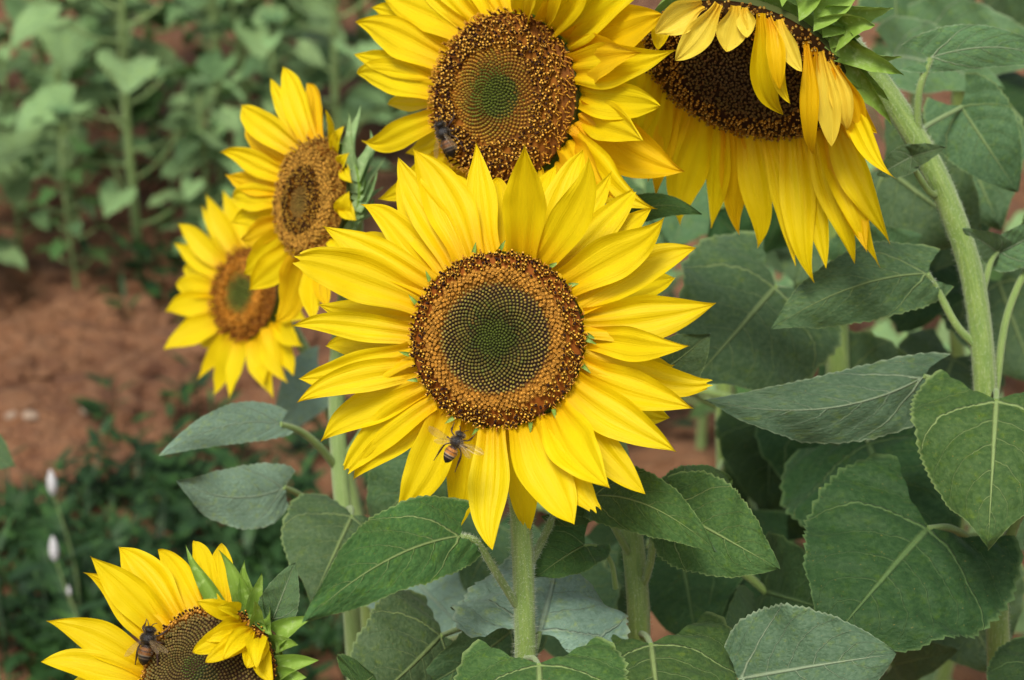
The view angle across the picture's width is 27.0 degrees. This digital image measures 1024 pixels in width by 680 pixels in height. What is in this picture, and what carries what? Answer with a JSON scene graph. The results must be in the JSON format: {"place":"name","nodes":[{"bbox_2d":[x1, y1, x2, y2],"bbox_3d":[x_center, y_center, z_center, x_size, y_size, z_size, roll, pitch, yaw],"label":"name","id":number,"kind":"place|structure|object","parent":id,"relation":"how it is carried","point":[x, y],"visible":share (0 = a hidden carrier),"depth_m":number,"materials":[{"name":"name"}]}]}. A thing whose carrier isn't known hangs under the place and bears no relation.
{"place":"outdoors","nodes":[
{"label":"outdoors","id":0,"kind":"place"},
{"bbox_2d":[1,35,30,44],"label":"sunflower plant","id":1,"kind":"object","parent":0,"point":[3,39],"visible":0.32,"depth_m":4.79,"materials":[{"name":"green plant"}]},
{"bbox_2d":[0,28,43,74],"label":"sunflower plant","id":2,"kind":"object","parent":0,"point":[6,34],"visible":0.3,"depth_m":4.29,"materials":[{"name":"green plant"}]},
{"bbox_2d":[0,0,1023,679],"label":"ground","id":3,"kind":"structure","parent":0,"point":[680,438],"depth_m":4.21,"materials":[{"name":"soil"}]},
{"bbox_2d":[0,435,15,679],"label":"sunflower plant","id":4,"kind":"object","parent":3,"relation":"on","point":[6,460],"visible":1,"depth_m":1.86,"materials":[{"name":"green plant"}]},
{"bbox_2d":[5,411,16,419],"bbox_3d":[-0.822,0.123,3.500,0.020,0.010,0.019,-7,26,-14],"label":"stone","id":5,"kind":"object","parent":3,"relation":"on","point":[11,415],"visible":1,"depth_m":3.50,"materials":[{"name":"beige stone"}]},
{"bbox_2d":[0,117,28,274],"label":"sunflower plant","id":6,"kind":"object","parent":3,"relation":"on","point":[12,255],"visible":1,"depth_m":3.83,"materials":[{"name":"green plant"}]},
{"bbox_2d":[22,411,38,419],"bbox_3d":[-0.791,0.122,3.506,0.028,0.013,0.029,0,25,0],"label":"stone","id":7,"kind":"object","parent":3,"relation":"on","point":[29,415],"visible":1,"depth_m":3.50,"materials":[{"name":"beige stone"}]},
{"bbox_2d":[0,17,79,255],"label":"sunflower plant","id":8,"kind":"object","parent":3,"relation":"on","point":[16,190],"visible":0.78,"depth_m":3.92,"materials":[{"name":"green plant"}]},
{"bbox_2d":[21,535,107,649],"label":"weed","id":9,"kind":"object","parent":3,"relation":"on","point":[54,581],"visible":0.73,"depth_m":2.69,"materials":[{"name":"green plant"}]},
{"bbox_2d":[21,469,115,616],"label":"weed","id":10,"kind":"object","parent":3,"relation":"on","point":[52,519],"visible":0.77,"depth_m":2.80,"materials":[{"name":"green plant"}]},
{"bbox_2d":[0,0,143,135],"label":"sunflower plant","id":11,"kind":"object","parent":3,"relation":"on","point":[14,9],"visible":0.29,"depth_m":4.42,"materials":[{"name":"green plant"}]},
{"bbox_2d":[21,102,122,288],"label":"sunflower plant","id":12,"kind":"object","parent":3,"relation":"on","point":[56,248],"visible":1,"depth_m":3.84,"materials":[{"name":"green plant"}]},
{"bbox_2d":[0,0,164,223],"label":"sunflower plant","id":13,"kind":"object","parent":3,"relation":"on","point":[64,45],"visible":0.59,"depth_m":4.07,"materials":[{"name":"green plant"}]},
{"bbox_2d":[35,585,131,677],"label":"weed","id":14,"kind":"object","parent":3,"relation":"on","point":[65,609],"visible":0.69,"depth_m":2.65,"materials":[{"name":"green plant"}]},
{"bbox_2d":[80,408,89,414],"bbox_3d":[-0.703,0.117,3.538,0.025,0.014,0.022,0,25,0],"label":"stone","id":15,"kind":"object","parent":3,"relation":"on","point":[82,411],"visible":0.43,"depth_m":3.53,"materials":[{"name":"grey stone"}]},
{"bbox_2d":[31,0,157,107],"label":"sunflower plant","id":16,"kind":"object","parent":3,"relation":"on","point":[79,8],"visible":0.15,"depth_m":4.77,"materials":[{"name":"green plant"}]},
{"bbox_2d":[40,0,186,189],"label":"sunflower plant","id":17,"kind":"object","parent":3,"relation":"on","point":[164,54],"visible":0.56,"depth_m":4.28,"materials":[{"name":"green plant"}]},
{"bbox_2d":[0,0,232,272],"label":"sunflower plant","id":18,"kind":"object","parent":3,"relation":"on","point":[24,137],"visible":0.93,"depth_m":3.87,"materials":[{"name":"green plant"}]},
{"bbox_2d":[48,0,260,133],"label":"sunflower plant","id":19,"kind":"object","parent":3,"relation":"on","point":[167,82],"visible":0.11,"depth_m":4.64,"materials":[{"name":"green plant"}]},
{"bbox_2d":[0,415,367,679],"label":"grass","id":20,"kind":"structure","parent":3,"relation":"on","point":[339,645],"depth_m":3.02,"materials":[{"name":"green plant"}]},
{"bbox_2d":[146,72,243,254],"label":"sunflower plant","id":21,"kind":"object","parent":3,"relation":"on","point":[185,146],"visible":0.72,"depth_m":3.91,"materials":[{"name":"green plant"}]},
{"bbox_2d":[121,0,285,182],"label":"sunflower plant","id":22,"kind":"object","parent":3,"relation":"on","point":[139,113],"visible":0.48,"depth_m":4.27,"materials":[{"name":"green plant"}]},
{"bbox_2d":[41,541,376,679],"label":"sunflower","id":23,"kind":"object","parent":3,"relation":"on","point":[216,612],"visible":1,"depth_m":1.25,"materials":[{"name":"yellow plant"}]},
{"bbox_2d":[125,619,169,668],"bbox_3d":[-0.210,0.179,1.249,0.029,0.030,0.022,7,26,16],"label":"bee","id":24,"kind":"object","parent":23,"relation":"attached to","point":[147,638],"visible":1,"depth_m":1.24,"materials":[{"name":"brown"}]},
{"bbox_2d":[167,0,310,225],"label":"sunflower plant","id":25,"kind":"object","parent":3,"relation":"on","point":[211,64],"visible":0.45,"depth_m":4.08,"materials":[{"name":"green plant"}]},
{"bbox_2d":[171,3,338,78],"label":"sunflower plant","id":26,"kind":"object","parent":3,"relation":"on","point":[319,38],"visible":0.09,"depth_m":5.14,"materials":[{"name":"green plant"}]},
{"bbox_2d":[163,191,362,515],"bbox_3d":[-0.225,0.286,2.122,0.163,0.927,0.212,-19,31,-35],"label":"sunflower","id":27,"kind":"object","parent":3,"relation":"on","point":[229,321],"visible":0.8,"depth_m":1.97,"materials":[{"name":"yellow plant"}]},
{"bbox_2d":[174,0,358,118],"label":"sunflower plant","id":28,"kind":"object","parent":3,"relation":"on","point":[312,10],"visible":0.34,"depth_m":4.38,"materials":[{"name":"green plant"}]},
{"bbox_2d":[183,0,356,58],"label":"sunflower plant","id":29,"kind":"object","parent":3,"relation":"on","point":[206,38],"visible":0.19,"depth_m":4.56,"materials":[{"name":"green plant"}]},
{"bbox_2d":[213,9,327,194],"bbox_3d":[-0.430,-0.377,4.011,0.220,0.485,0.243,-16,29,-31],"label":"sunflower plant","id":30,"kind":"object","parent":3,"relation":"on","point":[307,51],"visible":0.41,"depth_m":3.93,"materials":[{"name":"green plant"}]},
{"bbox_2d":[234,0,417,172],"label":"sunflower plant","id":31,"kind":"object","parent":3,"relation":"on","point":[337,44],"visible":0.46,"depth_m":4.09,"materials":[{"name":"green plant"}]},
{"bbox_2d":[280,0,372,82],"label":"sunflower plant","id":32,"kind":"object","parent":3,"relation":"on","point":[350,37],"visible":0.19,"depth_m":4.90,"materials":[{"name":"green plant"}]},
{"bbox_2d":[290,0,384,86],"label":"sunflower plant","id":33,"kind":"object","parent":3,"relation":"on","point":[320,74],"visible":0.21,"depth_m":4.70,"materials":[{"name":"green plant"}]},
{"bbox_2d":[159,66,547,679],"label":"sunflower","id":34,"kind":"object","parent":3,"relation":"on","point":[300,181],"visible":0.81,"depth_m":1.57,"materials":[{"name":"yellow plant"}]},
{"bbox_2d":[339,1,421,141],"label":"sunflower plant","id":35,"kind":"object","parent":3,"relation":"on","point":[370,92],"visible":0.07,"depth_m":4.56,"materials":[{"name":"green plant"}]},
{"bbox_2d":[0,205,960,679],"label":"weeds","id":36,"kind":"object","parent":3,"relation":"on","point":[182,509],"visible":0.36,"depth_m":3.06,"materials":[{"name":"green plant"}]},
{"bbox_2d":[360,512,626,656],"bbox_3d":[-0.011,0.482,1.892,0.254,0.767,0.247,0,25,0],"label":"sunflower plant","id":37,"kind":"object","parent":3,"relation":"on","point":[443,594],"visible":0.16,"depth_m":1.72,"materials":[{"name":"green plant"}]},
{"bbox_2d":[293,144,715,679],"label":"sunflower","id":38,"kind":"object","parent":3,"relation":"on","point":[524,322],"visible":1,"depth_m":1.28,"materials":[{"name":"yellow plant"}]},
{"bbox_2d":[428,422,483,471],"bbox_3d":[-0.031,0.062,1.227,0.034,0.029,0.016,8,26,17],"label":"bee","id":39,"kind":"object","parent":38,"relation":"attached to","point":[456,441],"visible":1,"depth_m":1.22,"materials":[{"name":"brown"}]},
{"bbox_2d":[354,0,779,679],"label":"sunflower","id":40,"kind":"object","parent":3,"relation":"on","point":[502,82],"visible":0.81,"depth_m":1.37,"materials":[{"name":"yellow plant"}]},
{"bbox_2d":[433,112,469,162],"bbox_3d":[-0.043,-0.131,1.411,0.032,0.036,0.018,15,29,28],"label":"bee","id":41,"kind":"object","parent":40,"relation":"attached to","point":[442,132],"visible":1,"depth_m":1.41,"materials":[{"name":"brown"}]},
{"bbox_2d":[633,178,784,449],"bbox_3d":[0.286,-0.125,3.252,0.338,0.704,0.341,-8,26,-17],"label":"sunflower plant","id":42,"kind":"object","parent":3,"relation":"on","point":[773,262],"visible":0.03,"depth_m":3.27,"materials":[{"name":"green plant"}]},
{"bbox_2d":[605,175,864,634],"bbox_3d":[0.209,0.365,1.924,0.261,0.952,0.624,0,25,0],"label":"sunflower plant","id":43,"kind":"object","parent":3,"relation":"on","point":[751,460],"visible":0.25,"depth_m":1.78,"materials":[{"name":"green plant"}]},
{"bbox_2d":[675,266,805,552],"bbox_3d":[0.324,0.178,2.796,0.248,0.574,0.261,19,31,35],"label":"sunflower plant","id":44,"kind":"object","parent":3,"relation":"on","point":[700,409],"visible":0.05,"depth_m":2.74,"materials":[{"name":"green plant"}]},
{"bbox_2d":[676,219,961,527],"bbox_3d":[0.263,0.375,1.817,0.253,1.025,0.284,13,28,26],"label":"sunflower plant","id":45,"kind":"object","parent":3,"relation":"on","point":[730,276],"visible":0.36,"depth_m":1.62,"materials":[{"name":"green plant"}]},
{"bbox_2d":[625,0,1023,679],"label":"sunflower","id":46,"kind":"object","parent":3,"relation":"on","point":[759,112],"visible":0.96,"depth_m":1.40,"materials":[{"name":"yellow plant"}]},
{"bbox_2d":[726,532,1023,679],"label":"sunflower plant","id":47,"kind":"object","parent":3,"relation":"on","point":[932,657],"visible":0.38,"depth_m":1.67,"materials":[{"name":"green plant"}]},
{"bbox_2d":[783,159,1002,524],"bbox_3d":[0.514,0.090,2.869,0.319,0.665,0.322,22,33,39],"label":"sunflower plant","id":48,"kind":"object","parent":3,"relation":"on","point":[883,329],"visible":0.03,"depth_m":2.72,"materials":[{"name":"green plant"}]},
{"bbox_2d":[887,667,951,679],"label":"sunflower plant","id":49,"kind":"object","parent":3,"relation":"on","point":[931,676],"visible":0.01,"depth_m":2.40,"materials":[{"name":"green plant"}]},
{"bbox_2d":[866,0,1004,332],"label":"sunflower plant","id":50,"kind":"object","parent":3,"relation":"on","point":[879,48],"visible":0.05,"depth_m":3.43,"materials":[{"name":"green plant"}]},
{"bbox_2d":[857,0,1023,679],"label":"sunflower plant","id":51,"kind":"object","parent":3,"relation":"on","point":[906,202],"visible":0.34,"depth_m":1.86,"materials":[{"name":"green plant"}]},
{"bbox_2d":[937,211,1023,355],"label":"sunflower plant","id":52,"kind":"object","parent":3,"relation":"on","point":[942,331],"visible":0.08,"depth_m":3.13,"materials":[{"name":"green plant"}]},
{"bbox_2d":[968,525,1023,636],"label":"sunflower plant","id":53,"kind":"object","parent":3,"relation":"on","point":[1019,627],"visible":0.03,"depth_m":2.49,"materials":[{"name":"green plant"}]},
{"bbox_2d":[507,495,547,511],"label":"sunflower plant","id":54,"kind":"object","parent":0,"point":[539,506],"depth_m":3.08,"materials":[{"name":"green plant"}]}
]}

